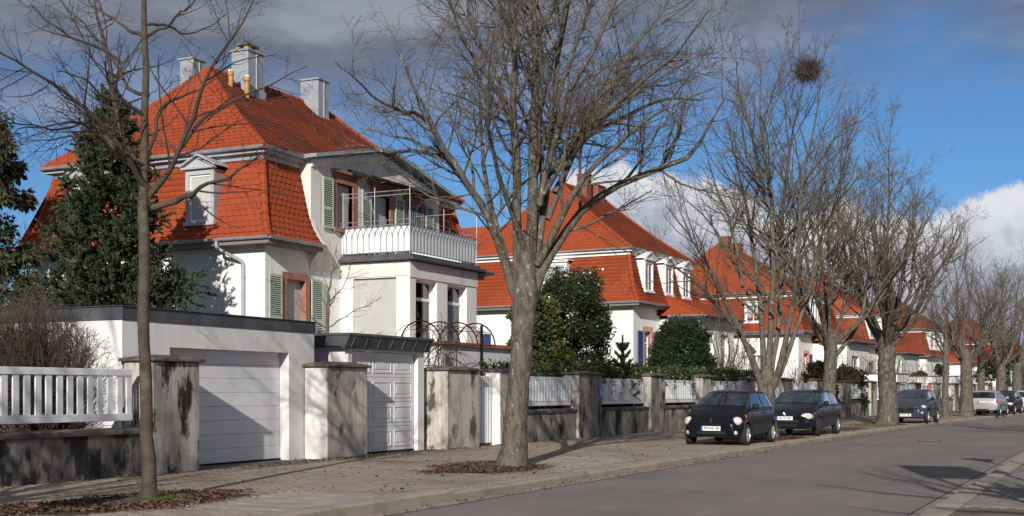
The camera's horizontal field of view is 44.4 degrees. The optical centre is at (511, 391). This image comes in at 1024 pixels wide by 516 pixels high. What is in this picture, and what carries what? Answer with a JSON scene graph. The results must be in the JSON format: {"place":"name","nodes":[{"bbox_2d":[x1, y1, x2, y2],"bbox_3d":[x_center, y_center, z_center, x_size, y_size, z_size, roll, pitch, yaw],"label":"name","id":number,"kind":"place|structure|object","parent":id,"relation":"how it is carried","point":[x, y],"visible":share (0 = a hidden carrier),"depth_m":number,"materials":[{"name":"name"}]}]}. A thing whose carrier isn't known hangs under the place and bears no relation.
{"place":"outdoors","nodes":[
{"label":"outdoors","id":0,"kind":"place"},
{"bbox_2d":[37,439,762,498],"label":"leaf litter","id":1,"kind":"object","parent":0,"point":[415,469],"visible":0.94,"depth_m":21.78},
{"bbox_2d":[0,429,860,515],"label":"pavement","id":2,"kind":"structure","parent":0,"point":[364,483],"depth_m":20.63,"materials":[{"name":"concrete"}]},
{"bbox_2d":[0,427,141,486],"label":"garden wall","id":3,"kind":"structure","parent":2,"relation":"on","point":[39,457],"depth_m":19.36,"materials":[{"name":"concrete"}]},
{"bbox_2d":[0,366,132,423],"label":"picket fence","id":4,"kind":"object","parent":3,"relation":"on","point":[26,417],"visible":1,"depth_m":19.43,"materials":[{"name":"white paint"}]},
{"bbox_2d":[0,487,255,515],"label":"leaf litter","id":5,"kind":"object","parent":2,"relation":"on","point":[55,508],"visible":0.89,"depth_m":15.17,"materials":[{"name":"plant"}]},
{"bbox_2d":[2,491,258,515],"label":"tree pit","id":6,"kind":"object","parent":2,"relation":"on","point":[70,513],"visible":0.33,"depth_m":14.90,"materials":[{"name":"brown soil"}]},
{"bbox_2d":[28,492,207,505],"bbox_3d":[-4.851,1.335,15.815,1.652,0.090,2.056,0,0,26],"label":"grass tuft","id":7,"kind":"object","parent":6,"relation":"on","point":[141,497],"visible":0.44,"depth_m":15.62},
{"bbox_2d":[0,305,316,465],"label":"garage","id":8,"kind":"structure","parent":2,"relation":"on","point":[251,389],"depth_m":24.07,"materials":[{"name":"paint"}]},
{"bbox_2d":[170,348,280,465],"bbox_3d":[-5.535,0.320,24.036,0.090,2.220,3.520,0,0,26],"label":"garage door","id":9,"kind":"structure","parent":8,"relation":"in","point":[239,390],"depth_m":24.39,"materials":[{"name":"white"}]},
{"bbox_2d":[118,355,204,473],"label":"gate pillar","id":10,"kind":"structure","parent":2,"relation":"on","point":[175,383],"depth_m":21.35,"materials":[{"name":"concrete"}]},
{"bbox_2d":[0,0,327,497],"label":"linden tree","id":11,"kind":"object","parent":2,"relation":"on","point":[139,169],"visible":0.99,"depth_m":15.82,"materials":[{"name":"brown plant"}]},
{"bbox_2d":[0,438,569,487],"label":"grass tuft","id":12,"kind":"object","parent":2,"relation":"on","point":[341,456],"visible":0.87,"depth_m":26.04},
{"bbox_2d":[0,439,572,487],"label":"leaf litter","id":13,"kind":"object","parent":2,"relation":"on","point":[312,460],"visible":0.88,"depth_m":25.45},
{"bbox_2d":[301,361,371,459],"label":"gate pillar","id":14,"kind":"structure","parent":2,"relation":"on","point":[336,409],"depth_m":25.96,"materials":[{"name":"concrete"}]},
{"bbox_2d":[314,332,433,453],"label":"garage","id":15,"kind":"structure","parent":2,"relation":"on","point":[395,397],"depth_m":28.70,"materials":[{"name":"paint"}]},
{"bbox_2d":[352,351,413,453],"bbox_3d":[-2.959,0.270,28.520,0.152,2.320,2.800,0,0,26],"label":"garage door","id":16,"kind":"structure","parent":15,"relation":"in","point":[390,377],"depth_m":28.77,"materials":[{"name":"white"}]},
{"bbox_2d":[424,366,482,449],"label":"gate pillar","id":17,"kind":"structure","parent":2,"relation":"on","point":[451,406],"depth_m":30.30,"materials":[{"name":"concrete"}]},
{"bbox_2d":[479,376,491,442],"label":"garden gate","id":18,"kind":"structure","parent":17,"relation":"attached to","point":[487,409],"depth_m":32.29,"materials":[{"name":"metal"}]},
{"bbox_2d":[411,460,563,473],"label":"leaf litter","id":19,"kind":"object","parent":2,"relation":"on","point":[462,468],"visible":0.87,"depth_m":22.03,"materials":[{"name":"plant"}]},
{"bbox_2d":[431,465,550,473],"bbox_3d":[-0.363,1.357,22.672,1.600,0.059,2.600,0,0,26],"label":"tree pit","id":20,"kind":"object","parent":2,"relation":"on","point":[484,466],"visible":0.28,"depth_m":22.14,"materials":[{"name":"brown soil"}]},
{"bbox_2d":[482,368,508,444],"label":"gate pillar","id":21,"kind":"structure","parent":2,"relation":"on","point":[499,384],"depth_m":32.65,"materials":[{"name":"white paint"}]},
{"bbox_2d":[301,0,762,465],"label":"linden tree","id":22,"kind":"object","parent":2,"relation":"on","point":[533,258],"visible":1,"depth_m":22.82,"materials":[{"name":"brown plant"}]},
{"bbox_2d":[527,408,576,441],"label":"garden wall","id":23,"kind":"structure","parent":2,"relation":"on","point":[551,424],"depth_m":35.66,"materials":[{"name":"concrete"}]},
{"bbox_2d":[528,376,570,405],"bbox_3d":[0.794,-0.010,35.278,0.075,0.820,4.240,0,0,26],"label":"picket fence","id":24,"kind":"object","parent":23,"relation":"on","point":[549,391],"visible":0.64,"depth_m":35.79,"materials":[{"name":"white paint"}]},
{"bbox_2d":[562,371,604,437],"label":"gate pillar","id":25,"kind":"structure","parent":2,"relation":"on","point":[586,402],"depth_m":37.71,"materials":[{"name":"concrete"}]},
{"bbox_2d":[602,406,649,435],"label":"garden wall","id":26,"kind":"structure","parent":2,"relation":"on","point":[624,420],"depth_m":40.81,"materials":[{"name":"concrete"}]},
{"bbox_2d":[602,378,643,403],"bbox_3d":[3.543,-0.010,40.863,0.075,0.820,4.190,0,0,26],"label":"picket fence","id":27,"kind":"object","parent":26,"relation":"on","point":[627,397],"visible":0.81,"depth_m":40.86,"materials":[{"name":"white paint"}]},
{"bbox_2d":[638,373,667,431],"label":"gate pillar","id":28,"kind":"structure","parent":2,"relation":"on","point":[654,392],"depth_m":43.15,"materials":[{"name":"stone"}]},
{"bbox_2d":[665,405,690,430],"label":"garden wall","id":29,"kind":"structure","parent":2,"relation":"on","point":[675,416],"depth_m":45.28,"materials":[{"name":"concrete"}]},
{"bbox_2d":[665,380,695,402],"bbox_3d":[6.080,-0.010,45.912,0.075,0.820,3.890,0,0,27],"label":"picket fence","id":30,"kind":"object","parent":29,"relation":"on","point":[680,392],"visible":0.81,"depth_m":45.98,"materials":[{"name":"white paint"}]},
{"bbox_2d":[690,374,714,404],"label":"gate pillar","id":31,"kind":"structure","parent":2,"relation":"on","point":[704,384],"depth_m":47.80,"materials":[{"name":"concrete"}]},
{"bbox_2d":[684,389,775,444],"bbox_3d":[5.856,0.659,33.548,1.915,1.442,3.464,0,0,27],"label":"parked car","id":32,"kind":"object","parent":2,"relation":"on","point":[744,416],"visible":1,"depth_m":32.53,"materials":[{"name":"black paint"}]},
{"bbox_2d":[735,377,755,390],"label":"gate pillar","id":33,"kind":"structure","parent":2,"relation":"on","point":[747,383],"depth_m":52.91,"materials":[{"name":"concrete"}]},
{"bbox_2d":[725,436,803,440],"bbox_3d":[7.484,1.356,37.089,2.009,0.059,3.200,0,0,26],"label":"tree pit","id":34,"kind":"object","parent":2,"relation":"on","point":[777,439],"visible":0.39,"depth_m":36.07,"materials":[{"name":"brown soil"}]},
{"bbox_2d":[723,435,809,439],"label":"leaf litter","id":35,"kind":"object","parent":34,"relation":"on","point":[754,437],"visible":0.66,"depth_m":36.71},
{"bbox_2d":[638,0,909,436],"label":"linden tree","id":36,"kind":"object","parent":2,"relation":"on","point":[767,378],"visible":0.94,"depth_m":37.41,"materials":[{"name":"brown plant"}]},
{"bbox_2d":[788,52,827,89],"bbox_3d":[8.729,-9.477,36.981,1.249,1.137,1.198,0,0,26],"label":"bird nest","id":37,"kind":"object","parent":36,"relation":"on","point":[809,67],"visible":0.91,"depth_m":36.86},
{"bbox_2d":[776,378,793,397],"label":"gate pillar","id":38,"kind":"structure","parent":2,"relation":"on","point":[785,384],"depth_m":57.97,"materials":[{"name":"concrete"}]},
{"bbox_2d":[775,389,840,435],"bbox_3d":[9.350,0.652,40.443,2.009,1.457,4.184,0,0,28],"label":"parked car","id":39,"kind":"object","parent":2,"relation":"on","point":[815,410],"visible":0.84,"depth_m":39.47,"materials":[{"name":"black paint"}]},
{"bbox_2d":[805,378,822,389],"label":"gate pillar","id":40,"kind":"structure","parent":2,"relation":"on","point":[817,383],"depth_m":63.02,"materials":[{"name":"concrete"}]},
{"bbox_2d":[836,380,852,416],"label":"gate pillar","id":41,"kind":"structure","parent":2,"relation":"on","point":[845,391],"depth_m":67.93,"materials":[{"name":"concrete"}]},
{"bbox_2d":[863,380,877,415],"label":"gate pillar","id":42,"kind":"structure","parent":2,"relation":"on","point":[872,392],"depth_m":72.94,"materials":[{"name":"stone"}]},
{"bbox_2d":[928,383,940,410],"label":"gate pillar","id":43,"kind":"structure","parent":2,"relation":"on","point":[937,389],"depth_m":87.86,"materials":[{"name":"stone"}]},
{"bbox_2d":[949,383,959,409],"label":"gate pillar","id":44,"kind":"structure","parent":2,"relation":"on","point":[955,391],"depth_m":92.52,"materials":[{"name":"stone"}]},
{"bbox_2d":[0,0,1023,357],"label":"sky","id":45,"kind":"structure","parent":0,"point":[955,68],"materials":[{"name":"blue"}]},
{"bbox_2d":[380,415,1023,515],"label":"road","id":46,"kind":"structure","parent":0,"point":[902,472],"depth_m":20.71,"materials":[{"name":"asphalt"}]},
{"bbox_2d":[362,424,942,515],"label":"gutter","id":47,"kind":"object","parent":46,"relation":"on","point":[487,496],"visible":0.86,"depth_m":19.99,"materials":[{"name":"concrete"}]},
{"bbox_2d":[383,422,953,514],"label":"leaf litter","id":48,"kind":"object","parent":46,"relation":"on","point":[677,465],"visible":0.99,"depth_m":25.46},
{"bbox_2d":[387,424,1022,515],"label":"road joint","id":49,"kind":"object","parent":46,"relation":"on","point":[757,453],"visible":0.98,"depth_m":20.00,"materials":[{"name":"black"}]},
{"bbox_2d":[909,450,1023,515],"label":"gutter","id":50,"kind":"object","parent":46,"relation":"on","point":[936,502],"visible":0.45,"depth_m":19.36,"materials":[{"name":"concrete"}]},
{"bbox_2d":[840,408,1023,429],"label":"pavement","id":51,"kind":"structure","parent":0,"point":[846,421],"depth_m":62.30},
{"bbox_2d":[822,427,865,429],"bbox_3d":[12.217,1.357,47.131,2.064,0.058,3.000,0,0,26],"label":"tree pit","id":52,"kind":"object","parent":51,"relation":"on","point":[852,428],"visible":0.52,"depth_m":46.49,"materials":[{"name":"brown soil"}]},
{"bbox_2d":[720,81,960,427],"bbox_3d":[12.028,-4.857,46.767,8.725,12.677,7.465,0,0,26],"label":"linden tree","id":53,"kind":"object","parent":52,"relation":"on","point":[828,339],"visible":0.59,"depth_m":46.88,"materials":[{"name":"brown plant"}]},
{"bbox_2d":[851,400,868,416],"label":"garden wall","id":54,"kind":"structure","parent":51,"relation":"on","point":[857,409],"depth_m":70.56,"materials":[{"name":"concrete"}]},
{"bbox_2d":[851,384,867,398],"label":"picket fence","id":55,"kind":"object","parent":54,"relation":"on","point":[857,393],"visible":0.54,"depth_m":70.76,"materials":[{"name":"white paint"}]},
{"bbox_2d":[844,423,895,426],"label":"grass tuft","id":56,"kind":"object","parent":51,"relation":"on","point":[867,425],"visible":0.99,"depth_m":49.92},
{"bbox_2d":[897,389,938,422],"bbox_3d":[17.989,0.632,56.252,2.008,1.496,3.740,0,0,28],"label":"parked car","id":57,"kind":"object","parent":51,"relation":"on","point":[918,404],"visible":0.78,"depth_m":55.13,"materials":[{"name":"blue metal"}]},
{"bbox_2d":[916,261,986,417],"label":"linden tree","id":58,"kind":"object","parent":51,"relation":"on","point":[946,347],"visible":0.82,"depth_m":66.15,"materials":[{"name":"brown plant"}]},
{"bbox_2d":[909,206,1023,415],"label":"linden tree","id":59,"kind":"object","parent":51,"relation":"on","point":[966,358],"visible":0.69,"depth_m":70.06,"materials":[{"name":"brown plant"}]},
{"bbox_2d":[943,252,1023,413],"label":"linden tree","id":60,"kind":"object","parent":51,"relation":"on","point":[982,360],"visible":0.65,"depth_m":76.53,"materials":[{"name":"brown plant"}]},
{"bbox_2d":[958,245,1023,412],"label":"linden tree","id":61,"kind":"object","parent":51,"relation":"on","point":[1002,362],"visible":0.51,"depth_m":82.03,"materials":[{"name":"brown plant"}]},
{"bbox_2d":[973,390,1008,415],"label":"parked car","id":62,"kind":"object","parent":51,"relation":"on","point":[990,400],"visible":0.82,"depth_m":71.76,"materials":[{"name":"silver metal"}]},
{"bbox_2d":[961,276,1023,410],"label":"linden tree","id":63,"kind":"object","parent":51,"relation":"on","point":[1016,364],"visible":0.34,"depth_m":88.12,"materials":[{"name":"brown plant"}]},
{"bbox_2d":[985,390,1022,413],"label":"parked car","id":64,"kind":"object","parent":51,"relation":"on","point":[1015,400],"visible":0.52,"depth_m":78.47,"materials":[{"name":"black paint"}]},
{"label":"tree pit","id":65,"kind":"structure","parent":51,"relation":"on","visible":0},
{"bbox_2d":[805,84,988,424],"bbox_3d":[15.489,-5.609,51.651,8.067,14.270,8.152,0,0,26],"label":"linden tree","id":66,"kind":"object","parent":65,"relation":"on","point":[885,337],"visible":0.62,"depth_m":51.49,"materials":[{"name":"brown plant"}]},
{"bbox_3d":[8.617,0.985,50.903,0.410,0.990,4.381,0,0,27],"label":"garden wall","id":67,"kind":"object","parent":51,"relation":"on","visible":0},
{"bbox_2d":[713,381,741,390],"bbox_3d":[8.642,-0.010,50.892,0.075,0.820,4.291,0,0,27],"label":"picket fence","id":68,"kind":"object","parent":67,"relation":"on","point":[724,384],"visible":0.3,"depth_m":50.88,"materials":[{"name":"white paint"}]},
{"bbox_3d":[14.027,0.985,61.063,0.410,0.990,4.384,0,0,29],"label":"garden wall","id":69,"kind":"object","parent":51,"relation":"on","visible":0},
{"bbox_2d":[792,383,812,389],"bbox_3d":[14.050,-0.010,61.048,0.075,0.820,4.294,0,0,29],"label":"picket fence","id":70,"kind":"object","parent":69,"relation":"on","point":[801,386],"visible":0.29,"depth_m":61.19,"materials":[{"name":"white paint"}]},
{"bbox_2d":[949,464,1023,515],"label":"pavement","id":71,"kind":"structure","parent":0,"point":[1004,496],"depth_m":15.90,"materials":[{"name":"concrete"}]},
{"label":"garden lawn","id":72,"kind":"structure","parent":0,"visible":0},
{"bbox_2d":[0,278,116,431],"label":"bare bush","id":73,"kind":"object","parent":72,"relation":"on","point":[19,349],"visible":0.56,"depth_m":21.06,"materials":[{"name":"plant"}]},
{"label":"garden lawn","id":74,"kind":"structure","parent":0,"visible":0},
{"bbox_2d":[0,202,31,304],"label":"garden tree","id":75,"kind":"object","parent":74,"relation":"on","point":[5,287],"visible":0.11,"depth_m":57.50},
{"bbox_2d":[12,42,510,436],"bbox_3d":[-6.447,-5.160,43.556,15.303,13.320,13.850,0,0,26],"label":"villa","id":76,"kind":"object","parent":74,"relation":"on","point":[422,259],"visible":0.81,"depth_m":39.75,"materials":[{"name":"white paint"}]},
{"bbox_2d":[282,271,309,320],"bbox_3d":[-6.673,-2.535,38.346,0.215,2.170,1.400,0,0,26],"label":"window","id":77,"kind":"structure","parent":76,"relation":"in","point":[302,284],"depth_m":38.57,"materials":[{"name":"white paint"}]},
{"bbox_2d":[331,168,361,232],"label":"window","id":78,"kind":"structure","parent":76,"relation":"in","point":[345,178],"depth_m":40.72,"materials":[{"name":"white paint"}]},
{"bbox_2d":[355,277,395,335],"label":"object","id":79,"kind":"structure","parent":76,"relation":"in","point":[382,316],"depth_m":40.06,"materials":[{"name":"white paint"}]},
{"bbox_2d":[369,180,397,254],"bbox_3d":[-4.432,-5.755,42.649,0.335,2.610,1.580,0,0,26],"label":"balcony door","id":80,"kind":"structure","parent":76,"relation":"in","point":[380,201],"depth_m":42.80,"materials":[{"name":"white paint"}]},
{"bbox_2d":[402,190,428,252],"bbox_3d":[-3.558,-5.755,44.615,0.495,2.610,1.580,0,0,26],"label":"balcony door","id":81,"kind":"structure","parent":76,"relation":"in","point":[410,198],"depth_m":44.75,"materials":[{"name":"white paint"}]},
{"bbox_2d":[416,281,430,338],"bbox_3d":[-3.273,-2.505,40.567,0.708,2.150,1.400,0,0,26],"label":"window","id":82,"kind":"structure","parent":76,"relation":"in","point":[423,289],"depth_m":41.02,"materials":[{"name":"glass"}]},
{"bbox_2d":[447,285,460,341],"bbox_3d":[-2.367,-2.505,42.417,0.708,2.150,1.400,0,0,26],"label":"window","id":83,"kind":"structure","parent":76,"relation":"in","point":[453,293],"depth_m":42.86,"materials":[{"name":"glass"}]},
{"bbox_2d":[424,347,444,367],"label":"terrace wall","id":84,"kind":"structure","parent":74,"relation":"on","point":[432,358],"depth_m":35.15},
{"bbox_2d":[415,309,474,366],"bbox_3d":[-1.681,-0.722,32.476,2.054,3.005,1.539,0,0,26],"label":"bare bush","id":85,"kind":"object","parent":74,"relation":"on","point":[443,354],"visible":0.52,"depth_m":32.52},
{"bbox_2d":[395,320,495,375],"bbox_3d":[-1.776,-0.579,34.460,3.596,2.657,0.677,0,0,-40],"label":"iron arbour","id":86,"kind":"object","parent":74,"relation":"on","point":[481,345],"visible":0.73,"depth_m":34.46,"materials":[{"name":"black"}]},
{"bbox_2d":[505,293,577,408],"bbox_3d":[0.731,-1.107,40.605,3.164,4.207,3.295,0,0,-13],"label":"cypress bush","id":87,"kind":"object","parent":74,"relation":"on","point":[550,328],"visible":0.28,"depth_m":39.92,"materials":[{"name":"green plant"}]},
{"bbox_2d":[478,357,639,408],"bbox_3d":[1.686,-0.052,38.887,1.401,1.831,9.652,0,0,26],"label":"hedge","id":88,"kind":"object","parent":74,"relation":"on","point":[549,370],"visible":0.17,"depth_m":36.84,"materials":[{"name":"green plant"}]},
{"bbox_2d":[540,264,619,406],"bbox_3d":[2.100,-1.781,43.068,3.347,5.228,3.695,0,0,26],"label":"holly bush","id":89,"kind":"object","parent":74,"relation":"on","point":[589,325],"visible":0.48,"depth_m":42.40,"materials":[{"name":"green plant"}]},
{"bbox_2d":[461,173,745,404],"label":"villa","id":90,"kind":"object","parent":74,"relation":"on","point":[643,309],"visible":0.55,"depth_m":65.90,"materials":[{"name":"white paint"}]},
{"bbox_2d":[642,326,652,366],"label":"window","id":91,"kind":"structure","parent":90,"relation":"in","point":[644,328],"depth_m":65.17,"materials":[{"name":"white paint"}]},
{"bbox_2d":[612,335,640,396],"bbox_3d":[3.693,-0.606,41.997,1.376,2.712,1.264,0,0,26],"label":"young conifer","id":92,"kind":"object","parent":74,"relation":"on","point":[622,347],"visible":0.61,"depth_m":41.89,"materials":[{"name":"green plant"}]},
{"bbox_2d":[564,359,696,406],"bbox_3d":[4.331,-0.154,43.641,1.316,1.842,9.972,0,0,26],"label":"hedge","id":93,"kind":"object","parent":74,"relation":"on","point":[673,372],"visible":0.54,"depth_m":42.76,"materials":[{"name":"green plant"}]},
{"bbox_2d":[645,313,720,404],"bbox_3d":[7.063,-1.190,51.937,3.488,4.207,3.747,0,0,26],"label":"yew bush","id":94,"kind":"object","parent":74,"relation":"on","point":[674,341],"visible":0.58,"depth_m":51.13,"materials":[{"name":"plant"}]},
{"bbox_2d":[673,271,766,368],"bbox_3d":[9.792,-2.429,56.813,4.185,6.676,3.282,0,0,44],"label":"garden tree","id":95,"kind":"object","parent":74,"relation":"on","point":[735,353],"visible":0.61,"depth_m":56.79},
{"bbox_2d":[680,364,760,381],"bbox_3d":[9.102,-0.172,52.993,1.241,1.910,10.942,0,0,28],"label":"hedge","id":96,"kind":"object","parent":74,"relation":"on","point":[726,374],"visible":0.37,"depth_m":51.85,"materials":[{"name":"green plant"}]},
{"bbox_2d":[716,340,759,371],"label":"bare bush","id":97,"kind":"object","parent":74,"relation":"on","point":[739,359],"visible":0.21,"depth_m":57.90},
{"bbox_2d":[691,236,876,382],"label":"villa","id":98,"kind":"object","parent":74,"relation":"on","point":[808,347],"visible":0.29,"depth_m":88.72,"materials":[{"name":"white paint"}]},
{"bbox_2d":[781,359,805,382],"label":"bare bush","id":99,"kind":"object","parent":74,"relation":"on","point":[797,380],"visible":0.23,"depth_m":69.64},
{"bbox_2d":[802,359,839,401],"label":"evergreen shrub","id":100,"kind":"object","parent":74,"relation":"on","point":[813,368],"visible":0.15,"depth_m":65.64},
{"bbox_2d":[815,351,866,401],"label":"bare bush","id":101,"kind":"object","parent":74,"relation":"on","point":[848,370],"visible":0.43,"depth_m":69.67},
{"bbox_2d":[837,363,870,408],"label":"evergreen shrub","id":102,"kind":"object","parent":74,"relation":"on","point":[863,395],"visible":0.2,"depth_m":71.27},
{"bbox_2d":[848,350,877,372],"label":"bare bush","id":103,"kind":"object","parent":74,"relation":"on","point":[868,370],"visible":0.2,"depth_m":84.79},
{"bbox_2d":[808,272,925,375],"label":"villa","id":104,"kind":"object","parent":74,"relation":"on","point":[910,354],"visible":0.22,"depth_m":110.55,"materials":[{"name":"tile"}]},
{"bbox_2d":[862,373,908,399],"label":"garden garage","id":105,"kind":"structure","parent":74,"relation":"on","point":[902,378],"depth_m":82.09,"materials":[{"name":"white paint"}]},
{"bbox_2d":[870,292,976,383],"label":"villa","id":106,"kind":"object","parent":74,"relation":"on","point":[916,342],"visible":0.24,"depth_m":132.69,"materials":[{"name":"white paint"}]},
{"bbox_2d":[899,360,950,397],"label":"bare bush","id":107,"kind":"object","parent":74,"relation":"on","point":[921,376],"visible":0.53,"depth_m":94.96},
{"bbox_2d":[918,332,959,375],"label":"garden tree","id":108,"kind":"object","parent":74,"relation":"on","point":[937,356],"visible":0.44,"depth_m":119.61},
{"bbox_2d":[907,376,973,397],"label":"garden garage","id":109,"kind":"structure","parent":74,"relation":"on","point":[952,379],"depth_m":98.72,"materials":[{"name":"white paint"}]},
{"bbox_2d":[943,317,1021,386],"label":"villa","id":110,"kind":"object","parent":74,"relation":"on","point":[1014,351],"visible":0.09,"depth_m":159.68,"materials":[{"name":"white paint"}]},
{"bbox_2d":[972,349,1011,386],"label":"evergreen shrub","id":111,"kind":"object","parent":74,"relation":"on","point":[990,368],"visible":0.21,"depth_m":119.12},
{"label":"ground","id":112,"kind":"structure","parent":0,"visible":0},
{"bbox_2d":[246,413,1023,515],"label":"kerb","id":113,"kind":"structure","parent":112,"relation":"on","point":[367,506],"depth_m":19.00,"materials":[{"name":"stone"}]},
{"bbox_2d":[919,453,1023,515],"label":"kerb","id":114,"kind":"structure","parent":112,"relation":"on","point":[954,502],"depth_m":17.26,"materials":[{"name":"concrete"}]},
{"label":"garden lawn","id":115,"kind":"structure","parent":0,"visible":0},
{"bbox_2d":[0,106,44,309],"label":"cypress tree","id":116,"kind":"object","parent":115,"relation":"on","point":[11,266],"visible":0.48,"depth_m":36.41,"materials":[{"name":"green plant"}]},
{"bbox_2d":[17,83,218,310],"bbox_3d":[-10.422,-3.520,33.049,5.977,9.201,5.648,0,0,-14],"label":"tree","id":117,"kind":"object","parent":115,"relation":"on","point":[87,221],"visible":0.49,"depth_m":32.31,"materials":[{"name":"green plant"}]},
{"bbox_2d":[266,239,388,334],"bbox_3d":[-4.628,-1.604,31.456,3.029,4.740,2.665,0,0,1],"label":"garden tree","id":118,"kind":"object","parent":115,"relation":"on","point":[328,305],"visible":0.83,"depth_m":31.53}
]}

